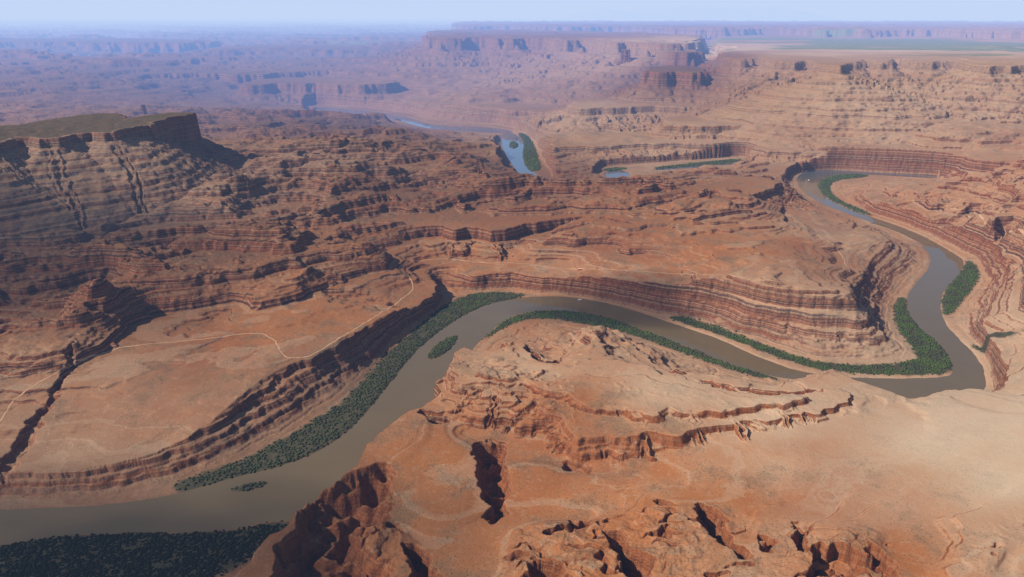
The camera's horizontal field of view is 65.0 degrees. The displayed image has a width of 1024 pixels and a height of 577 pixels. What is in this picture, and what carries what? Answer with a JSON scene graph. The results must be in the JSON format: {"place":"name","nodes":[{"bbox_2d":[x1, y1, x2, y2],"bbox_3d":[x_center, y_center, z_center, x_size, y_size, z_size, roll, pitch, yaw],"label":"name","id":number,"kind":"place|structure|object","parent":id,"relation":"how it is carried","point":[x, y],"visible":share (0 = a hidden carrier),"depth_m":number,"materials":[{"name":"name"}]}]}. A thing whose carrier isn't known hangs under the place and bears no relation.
{"place":"outdoors","nodes":[
{"label":"outdoors","id":0,"kind":"place"},
{"bbox_2d":[0,277,413,421],"bbox_3d":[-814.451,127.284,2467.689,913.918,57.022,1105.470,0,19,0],"label":"dirt road","id":1,"kind":"structure","parent":0,"point":[82,359],"depth_m":2311.59,"materials":[{"name":"beige soil"}]},
{"bbox_2d":[0,107,985,544],"bbox_3d":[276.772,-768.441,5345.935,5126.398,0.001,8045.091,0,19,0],"label":"river","id":2,"kind":"structure","parent":0,"point":[286,491],"depth_m":2274.42,"materials":[{"name":"liquid"}]},
{"bbox_2d":[0,18,1023,576],"bbox_3d":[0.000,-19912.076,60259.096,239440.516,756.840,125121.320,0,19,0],"label":"terrain","id":3,"kind":"structure","parent":0,"point":[230,182],"depth_m":2859.28,"materials":[{"name":"brown stone"}]},
{"bbox_2d":[140,105,147,114],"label":"rock spire","id":4,"kind":"object","parent":3,"relation":"on","point":[143,109],"visible":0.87,"depth_m":6619.86,"materials":[{"name":"stone"}]},
{"bbox_2d":[0,133,984,576],"bbox_3d":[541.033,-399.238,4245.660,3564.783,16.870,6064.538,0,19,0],"label":"riverside shrubs","id":5,"kind":"object","parent":3,"relation":"on","point":[930,365],"visible":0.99,"depth_m":2067.36,"materials":[{"name":"green plant"}]},
{"bbox_2d":[616,49,631,64],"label":"rock spire","id":6,"kind":"object","parent":3,"relation":"on","point":[625,56],"visible":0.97,"depth_m":9252.78,"materials":[{"name":"stone"}]},
{"bbox_2d":[0,0,1023,17],"label":"sky","id":7,"kind":"structure","parent":0,"point":[8,8],"materials":[{"name":"blue"}]},
{"bbox_2d":[411,259,805,286],"bbox_3d":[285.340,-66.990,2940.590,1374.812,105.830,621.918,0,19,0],"label":"dirt road","id":8,"kind":"structure","parent":0,"point":[614,269],"depth_m":3005.07,"materials":[{"name":"beige soil"}]},
{"bbox_2d":[563,6,843,19],"bbox_3d":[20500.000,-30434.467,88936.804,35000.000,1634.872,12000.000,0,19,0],"label":"mountain range","id":9,"kind":"structure","parent":0,"point":[741,13],"depth_m":85506.12,"materials":[{"name":"blue stone"}]},
{"bbox_2d":[784,212,849,271],"bbox_3d":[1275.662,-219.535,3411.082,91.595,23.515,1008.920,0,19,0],"label":"dirt road","id":10,"kind":"structure","parent":0,"point":[828,241],"depth_m":3255.21,"materials":[{"name":"beige soil"}]},
{"bbox_2d":[948,206,1023,236],"bbox_3d":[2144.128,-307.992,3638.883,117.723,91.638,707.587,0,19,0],"label":"dirt road","id":11,"kind":"structure","parent":0,"point":[981,217],"depth_m":3552.70,"materials":[{"name":"beige soil"}]}
]}

